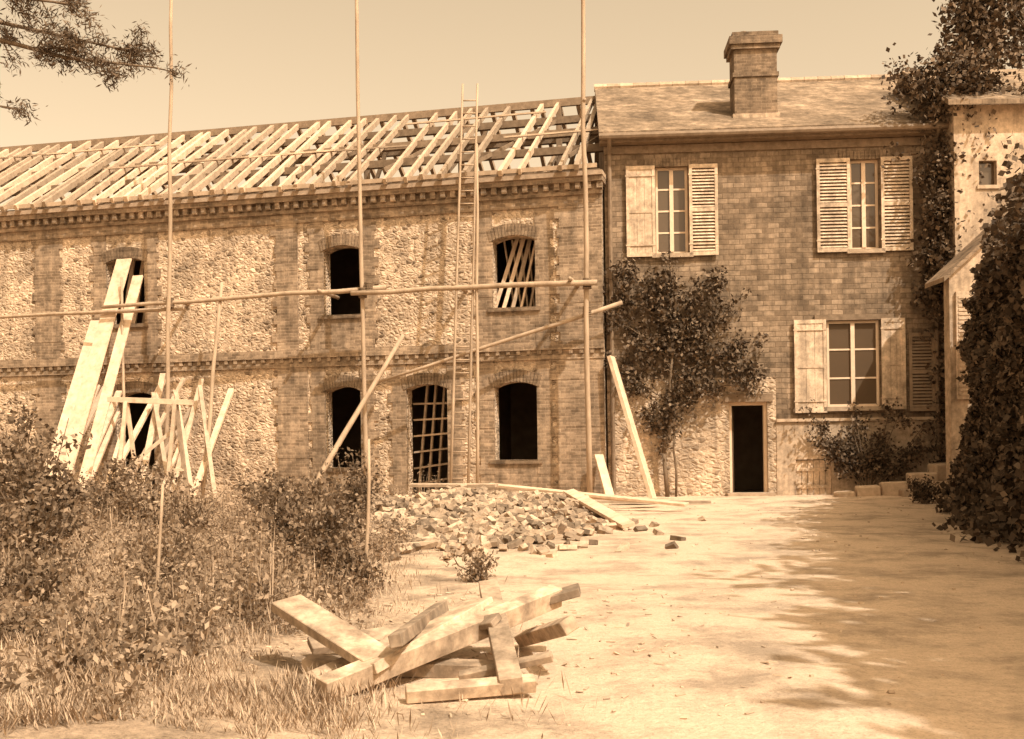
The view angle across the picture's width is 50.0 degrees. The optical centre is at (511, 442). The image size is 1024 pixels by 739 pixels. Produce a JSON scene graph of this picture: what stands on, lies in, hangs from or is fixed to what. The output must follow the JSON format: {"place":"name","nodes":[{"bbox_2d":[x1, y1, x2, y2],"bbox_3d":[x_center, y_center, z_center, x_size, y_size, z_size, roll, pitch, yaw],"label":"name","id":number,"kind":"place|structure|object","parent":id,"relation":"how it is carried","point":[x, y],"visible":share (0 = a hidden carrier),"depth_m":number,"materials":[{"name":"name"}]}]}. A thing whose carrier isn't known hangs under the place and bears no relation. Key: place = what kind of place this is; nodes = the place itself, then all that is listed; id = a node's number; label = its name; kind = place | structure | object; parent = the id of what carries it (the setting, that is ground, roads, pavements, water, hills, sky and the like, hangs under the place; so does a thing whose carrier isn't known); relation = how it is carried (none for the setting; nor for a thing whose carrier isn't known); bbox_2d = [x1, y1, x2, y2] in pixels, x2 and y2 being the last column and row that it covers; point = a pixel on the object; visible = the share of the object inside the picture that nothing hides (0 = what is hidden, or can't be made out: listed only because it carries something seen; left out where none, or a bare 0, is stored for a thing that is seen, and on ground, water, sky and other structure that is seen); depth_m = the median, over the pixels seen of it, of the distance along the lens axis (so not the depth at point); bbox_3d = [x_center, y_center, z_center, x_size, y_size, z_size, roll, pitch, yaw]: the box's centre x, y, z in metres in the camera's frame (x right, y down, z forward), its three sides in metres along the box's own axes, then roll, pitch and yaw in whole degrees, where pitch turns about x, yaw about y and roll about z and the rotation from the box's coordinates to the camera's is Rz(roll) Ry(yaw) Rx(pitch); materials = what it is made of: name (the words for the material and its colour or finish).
{"place":"outdoors","nodes":[
{"label":"outdoors","id":0,"kind":"place"},
{"bbox_2d":[0,492,1023,738],"bbox_3d":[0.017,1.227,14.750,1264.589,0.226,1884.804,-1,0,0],"label":"ground","id":1,"kind":"structure","parent":0,"point":[920,632],"depth_m":7.24,"materials":[{"name":"beige soil"}]},
{"bbox_2d":[0,393,61,524],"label":"garden shrub","id":2,"kind":"object","parent":1,"relation":"on","point":[20,419],"visible":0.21,"depth_m":14.51,"materials":[{"name":"brown plant"}]},
{"bbox_2d":[0,473,94,572],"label":"garden shrub","id":3,"kind":"object","parent":1,"relation":"on","point":[58,530],"visible":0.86,"depth_m":10.54,"materials":[{"name":"brown plant"}]},
{"bbox_2d":[0,526,95,608],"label":"garden shrub","id":4,"kind":"object","parent":1,"relation":"on","point":[15,573],"visible":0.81,"depth_m":8.13,"materials":[{"name":"brown plant"}]},
{"bbox_2d":[0,404,100,554],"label":"garden shrub","id":5,"kind":"object","parent":1,"relation":"on","point":[11,470],"visible":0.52,"depth_m":11.99,"materials":[{"name":"brown plant"}]},
{"bbox_2d":[0,589,111,648],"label":"garden shrub","id":6,"kind":"object","parent":1,"relation":"on","point":[10,615],"visible":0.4,"depth_m":6.59,"materials":[{"name":"brown plant"}]},
{"bbox_2d":[46,258,142,491],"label":"leaning boards","id":7,"kind":"object","parent":1,"relation":"on","point":[79,399],"visible":0.61,"depth_m":26.85,"materials":[{"name":"beige wood"}]},
{"bbox_2d":[0,0,196,125],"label":"pine tree","id":8,"kind":"object","parent":1,"relation":"on","point":[72,41],"visible":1,"depth_m":13.91,"materials":[{"name":"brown plant"}]},
{"bbox_2d":[59,450,160,524],"bbox_3d":[-6.582,0.757,18.066,1.441,1.285,2.059,-1,0,0],"label":"garden shrub","id":9,"kind":"object","parent":1,"relation":"on","point":[116,466],"visible":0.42,"depth_m":17.74,"materials":[{"name":"brown plant"}]},
{"bbox_2d":[89,466,184,529],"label":"garden shrub","id":10,"kind":"object","parent":1,"relation":"on","point":[130,495],"visible":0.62,"depth_m":15.88,"materials":[{"name":"brown plant"}]},
{"bbox_2d":[41,373,233,499],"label":"leaning rafters","id":11,"kind":"object","parent":1,"relation":"on","point":[156,423],"visible":0.45,"depth_m":26.37,"materials":[{"name":"beige wood"}]},
{"bbox_2d":[123,644,170,670],"bbox_3d":[-1.964,1.198,5.900,0.250,0.200,0.250,-1,0,0],"label":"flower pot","id":12,"kind":"object","parent":1,"relation":"on","point":[156,650],"visible":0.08,"depth_m":5.88,"materials":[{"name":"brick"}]},
{"bbox_2d":[107,397,193,501],"bbox_3d":[-8.048,0.186,24.550,1.906,2.467,0.778,-1,0,0],"label":"trestle","id":13,"kind":"object","parent":1,"relation":"on","point":[126,413],"visible":0.61,"depth_m":24.46,"materials":[{"name":"beige wood"}]},
{"bbox_2d":[108,538,208,606],"bbox_3d":[-2.541,0.989,7.905,0.707,0.558,0.683,-1,0,0],"label":"garden shrub","id":14,"kind":"object","parent":1,"relation":"on","point":[165,572],"visible":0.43,"depth_m":7.85,"materials":[{"name":"brown plant"}]},
{"bbox_2d":[155,484,163,610],"bbox_3d":[-2.450,0.834,7.601,0.102,1.102,0.037,-1,0,6],"label":"garden stake","id":15,"kind":"object","parent":1,"relation":"on","point":[160,528],"visible":0.54,"depth_m":7.59,"materials":[{"name":"brown wood"}]},
{"bbox_2d":[114,503,212,578],"bbox_3d":[-3.048,0.923,9.597,0.906,0.821,0.700,-1,0,0],"label":"garden shrub","id":16,"kind":"object","parent":1,"relation":"on","point":[170,541],"visible":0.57,"depth_m":9.59,"materials":[{"name":"brown plant"}]},
{"bbox_2d":[136,477,225,544],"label":"garden shrub","id":17,"kind":"object","parent":1,"relation":"on","point":[199,510],"visible":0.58,"depth_m":13.39,"materials":[{"name":"brown plant"}]},
{"bbox_2d":[0,449,443,719],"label":"garden weeds","id":18,"kind":"object","parent":1,"relation":"on","point":[126,633],"visible":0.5,"depth_m":7.57,"materials":[{"name":"brown plant"}]},
{"bbox_2d":[234,467,308,514],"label":"garden shrub","id":19,"kind":"object","parent":1,"relation":"on","point":[264,478],"visible":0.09,"depth_m":18.30,"materials":[{"name":"brown plant"}]},
{"bbox_2d":[233,463,317,525],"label":"garden shrub","id":20,"kind":"object","parent":1,"relation":"on","point":[285,480],"visible":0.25,"depth_m":15.56,"materials":[{"name":"brown plant"}]},
{"bbox_2d":[235,476,331,562],"bbox_3d":[-2.357,0.810,11.460,1.029,0.942,1.032,-1,0,33],"label":"garden shrub","id":21,"kind":"object","parent":1,"relation":"on","point":[283,528],"visible":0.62,"depth_m":11.43,"materials":[{"name":"brown plant"}]},
{"bbox_2d":[0,500,597,738],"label":"grass","id":22,"kind":"structure","parent":1,"relation":"on","point":[16,711],"depth_m":5.35,"materials":[{"name":"plant"}]},
{"bbox_2d":[0,96,607,498],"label":"brick building under construction","id":23,"kind":"structure","parent":1,"relation":"on","point":[288,368],"depth_m":27.37,"materials":[{"name":"brick"}]},
{"bbox_2d":[0,0,622,500],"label":"scaffolding","id":24,"kind":"object","parent":1,"relation":"on","point":[586,282],"visible":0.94,"depth_m":25.62,"materials":[{"name":"brown wood"}]},
{"bbox_2d":[284,462,376,580],"bbox_3d":[-1.653,0.760,10.213,0.827,1.185,1.083,-1,0,0],"label":"garden shrub","id":25,"kind":"object","parent":1,"relation":"on","point":[331,516],"visible":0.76,"depth_m":10.04,"materials":[{"name":"brown plant"}]},
{"bbox_2d":[311,523,393,598],"bbox_3d":[-1.423,1.046,9.436,0.824,0.712,0.611,-1,0,14],"label":"garden shrub","id":26,"kind":"object","parent":1,"relation":"on","point":[351,560],"visible":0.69,"depth_m":9.33,"materials":[{"name":"brown plant"}]},
{"bbox_2d":[321,444,387,525],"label":"garden shrub","id":27,"kind":"object","parent":1,"relation":"on","point":[359,488],"visible":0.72,"depth_m":14.89,"materials":[{"name":"brown plant"}]},
{"bbox_2d":[364,439,370,594],"bbox_3d":[-1.253,0.668,9.502,0.071,1.401,0.040,-1,0,-13],"label":"garden stake","id":28,"kind":"object","parent":1,"relation":"on","point":[368,498],"visible":0.76,"depth_m":9.49,"materials":[{"name":"brown wood"}]},
{"bbox_2d":[271,579,580,703],"bbox_3d":[-0.486,1.086,6.309,1.823,0.454,1.711,-1,0,0],"label":"lumber pile","id":29,"kind":"object","parent":1,"relation":"on","point":[422,643],"visible":0.94,"depth_m":6.04,"materials":[{"name":"beige wood"}]},
{"bbox_2d":[289,506,622,550],"bbox_3d":[-0.484,1.111,17.000,7.600,0.510,12.000,-1,0,0],"label":"earth mound","id":30,"kind":"object","parent":1,"relation":"on","point":[558,539],"visible":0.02,"depth_m":14.44,"materials":[{"name":"soil"}]},
{"bbox_2d":[218,485,706,560],"bbox_3d":[-1.168,1.046,17.378,7.850,0.723,10.624,-1,0,-27],"label":"brick rubble heap","id":31,"kind":"object","parent":1,"relation":"on","point":[483,516],"visible":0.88,"depth_m":15.31,"materials":[{"name":"beige stone"}]},
{"bbox_2d":[449,83,478,487],"bbox_3d":[-1.085,-3.485,25.106,0.368,9.604,0.889,-1,0,42],"label":"ladder","id":32,"kind":"object","parent":1,"relation":"on","point":[455,329],"visible":0.97,"depth_m":25.09,"materials":[{"name":"brown wood"}]},
{"bbox_2d":[439,542,499,582],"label":"weed clump","id":33,"kind":"object","parent":1,"relation":"on","point":[477,573],"visible":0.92,"depth_m":10.36,"materials":[{"name":"brown plant"}]},
{"bbox_2d":[5,497,1002,730],"bbox_3d":[2.358,1.192,14.483,11.238,0.222,18.962,-1,0,0],"label":"ground debris","id":34,"kind":"object","parent":1,"relation":"on","point":[635,651],"visible":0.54,"depth_m":6.96,"materials":[{"name":"stone"}]},
{"bbox_2d":[343,483,710,548],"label":"timber planks","id":35,"kind":"object","parent":1,"relation":"on","point":[585,499],"visible":0.57,"depth_m":20.65,"materials":[{"name":"beige wood"}]},
{"bbox_2d":[594,355,656,498],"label":"leaning planks","id":36,"kind":"object","parent":1,"relation":"on","point":[604,474],"visible":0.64,"depth_m":24.83,"materials":[{"name":"beige wood"}]},
{"bbox_2d":[603,248,772,496],"bbox_3d":[4.005,-1.640,25.396,4.028,5.775,1.017,-1,0,0],"label":"climbing wall plant","id":37,"kind":"object","parent":1,"relation":"on","point":[662,314],"visible":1,"depth_m":25.37,"materials":[{"name":"brown plant"}]},
{"bbox_2d":[599,136,944,496],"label":"walls","id":38,"kind":"structure","parent":1,"relation":"on","point":[778,264],"depth_m":25.51,"materials":[{"name":"brick"}]},
{"bbox_2d":[652,167,693,257],"bbox_3d":[3.740,-5.388,25.697,0.950,2.130,0.290,-1,0,4],"label":"window","id":39,"kind":"structure","parent":38,"relation":"attached to","point":[671,211],"depth_m":25.79,"materials":[{"name":"glass"}]},
{"bbox_2d":[625,165,655,256],"bbox_3d":[2.993,-5.402,25.617,0.690,2.120,0.053,-1,0,4],"label":"shutter","id":40,"kind":"object","parent":39,"relation":"attached to","point":[641,230],"visible":1,"depth_m":25.61,"materials":[{"name":"paint"}]},
{"bbox_2d":[688,163,718,255],"bbox_3d":[4.445,-5.423,25.526,0.680,2.120,0.053,-1,0,4],"label":"shutter","id":41,"kind":"object","parent":39,"relation":"attached to","point":[701,209],"visible":1,"depth_m":25.52,"materials":[{"name":"paint"}]},
{"bbox_2d":[726,402,775,495],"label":"door frame","id":42,"kind":"structure","parent":38,"relation":"attached to","point":[765,474],"depth_m":25.64,"materials":[{"name":"paint"}]},
{"bbox_2d":[645,149,893,401],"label":"lintels","id":43,"kind":"object","parent":38,"relation":"attached to","point":[851,155],"visible":0.99,"depth_m":25.38,"materials":[{"name":"red brick"}]},
{"bbox_2d":[594,74,946,164],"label":"roof","id":44,"kind":"structure","parent":38,"relation":"on","point":[845,100],"depth_m":27.09,"materials":[{"name":"tile"}]},
{"bbox_2d":[724,30,782,117],"bbox_3d":[5.800,-8.582,26.421,1.240,2.600,1.040,-1,0,4],"label":"chimney","id":45,"kind":"object","parent":44,"relation":"on","point":[750,57],"visible":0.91,"depth_m":26.01,"materials":[{"name":"red brick"}]},
{"bbox_2d":[599,122,948,492],"bbox_3d":[6.124,-3.038,25.241,8.120,8.305,0.525,-1,0,4],"label":"gutter","id":46,"kind":"object","parent":38,"relation":"attached to","point":[851,136],"visible":0.74,"depth_m":25.31,"materials":[{"name":"metal"}]},
{"bbox_2d":[731,405,823,493],"bbox_3d":[6.391,-2.889,29.695,7.050,8.400,7.580,-1,0,4],"label":"interior","id":47,"kind":"object","parent":38,"relation":"in","point":[748,444],"visible":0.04,"depth_m":28.51,"materials":[{"name":"paint"}]},
{"bbox_2d":[796,460,830,494],"bbox_3d":[6.996,0.852,25.490,0.810,0.900,0.066,-1,0,4],"label":"cellar door","id":48,"kind":"structure","parent":38,"relation":"attached to","point":[812,476],"depth_m":25.48,"materials":[{"name":"paint"}]},
{"bbox_2d":[824,320,885,410],"bbox_3d":[7.890,-1.785,25.404,1.390,2.090,0.220,-1,0,4],"label":"window","id":49,"kind":"structure","parent":38,"relation":"attached to","point":[852,361],"depth_m":25.45,"materials":[{"name":"glass"}]},
{"bbox_2d":[793,319,826,412],"bbox_3d":[6.887,-1.771,25.375,0.750,2.150,0.054,-1,0,4],"label":"shutter","id":50,"kind":"object","parent":49,"relation":"attached to","point":[810,370],"visible":0.95,"depth_m":25.37,"materials":[{"name":"paint"}]},
{"bbox_2d":[881,318,906,408],"bbox_3d":[8.767,-1.823,25.257,0.560,2.100,0.053,-1,0,4],"label":"shutter","id":51,"kind":"object","parent":49,"relation":"attached to","point":[893,342],"visible":0.98,"depth_m":25.25,"materials":[{"name":"paint"}]},
{"bbox_2d":[847,160,885,253],"bbox_3d":[8.155,-5.464,25.419,0.860,2.180,0.290,-1,0,4],"label":"window","id":52,"kind":"structure","parent":38,"relation":"attached to","point":[864,201],"depth_m":25.51,"materials":[{"name":"glass"}]},
{"bbox_2d":[816,158,850,252],"bbox_3d":[7.409,-5.484,25.339,0.780,2.160,0.054,-1,0,4],"label":"shutter","id":53,"kind":"object","parent":52,"relation":"attached to","point":[820,205],"visible":1,"depth_m":25.33,"materials":[{"name":"paint"}]},
{"bbox_2d":[880,156,913,250],"bbox_3d":[8.841,-5.504,25.249,0.730,2.160,0.054,-1,0,4],"label":"shutter","id":54,"kind":"object","parent":52,"relation":"attached to","point":[893,203],"visible":1,"depth_m":25.24,"materials":[{"name":"paint"}]},
{"bbox_2d":[908,332,935,410],"bbox_3d":[9.409,-1.631,25.217,0.600,1.800,0.053,-1,0,4],"label":"shutter","id":55,"kind":"object","parent":38,"relation":"attached to","point":[912,405],"visible":0.97,"depth_m":25.21,"materials":[{"name":"paint"}]},
{"bbox_2d":[793,397,938,485],"bbox_3d":[8.105,0.063,25.150,3.336,2.280,0.918,-1,0,3],"label":"bush","id":56,"kind":"object","parent":1,"relation":"on","point":[872,463],"visible":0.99,"depth_m":25.05,"materials":[{"name":"brown plant"}]},
{"bbox_2d":[833,462,947,496],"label":"stone blocks","id":57,"kind":"structure","parent":1,"relation":"on","point":[937,471],"depth_m":24.26,"materials":[{"name":"beige stone"}]},
{"bbox_2d":[906,474,941,503],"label":"garden shrub","id":58,"kind":"object","parent":1,"relation":"on","point":[922,493],"visible":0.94,"depth_m":21.52,"materials":[{"name":"brown plant"}]},
{"bbox_2d":[879,24,1023,471],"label":"climbing ivy","id":59,"kind":"object","parent":1,"relation":"on","point":[969,78],"visible":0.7,"depth_m":24.73,"materials":[{"name":"brown plant"}]},
{"bbox_2d":[925,211,1008,486],"bbox_3d":[10.593,-2.338,23.935,2.750,7.380,1.110,-1,0,0],"label":"lean to shed","id":60,"kind":"object","parent":1,"relation":"on","point":[955,275],"visible":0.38,"depth_m":23.50,"materials":[{"name":"paint"}]},
{"bbox_2d":[928,0,1023,68],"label":"broadleaf tree","id":61,"kind":"object","parent":1,"relation":"on","point":[971,20],"visible":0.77,"depth_m":27.84,"materials":[{"name":"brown plant"}]},
{"bbox_2d":[932,130,1023,561],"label":"ivy","id":62,"kind":"object","parent":1,"relation":"on","point":[982,501],"visible":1,"depth_m":15.09,"materials":[{"name":"brown plant"}]},
{"bbox_2d":[941,104,1023,455],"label":"walls","id":63,"kind":"structure","parent":1,"relation":"on","point":[972,197],"depth_m":24.50,"materials":[{"name":"paint"}]},
{"bbox_2d":[893,69,1023,104],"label":"roof","id":64,"kind":"structure","parent":63,"relation":"on","point":[988,99],"depth_m":24.42,"materials":[{"name":"tile"}]},
{"bbox_2d":[977,162,999,188],"bbox_3d":[10.617,-5.984,24.580,0.500,0.630,0.240,-1,0,0],"label":"window","id":65,"kind":"structure","parent":63,"relation":"attached to","point":[987,181],"depth_m":24.65,"materials":[{"name":"beige glass"}]},
{"bbox_2d":[0,0,1023,210],"label":"sky","id":66,"kind":"structure","parent":0,"point":[257,62],"materials":[{"name":"beige"}]}
]}

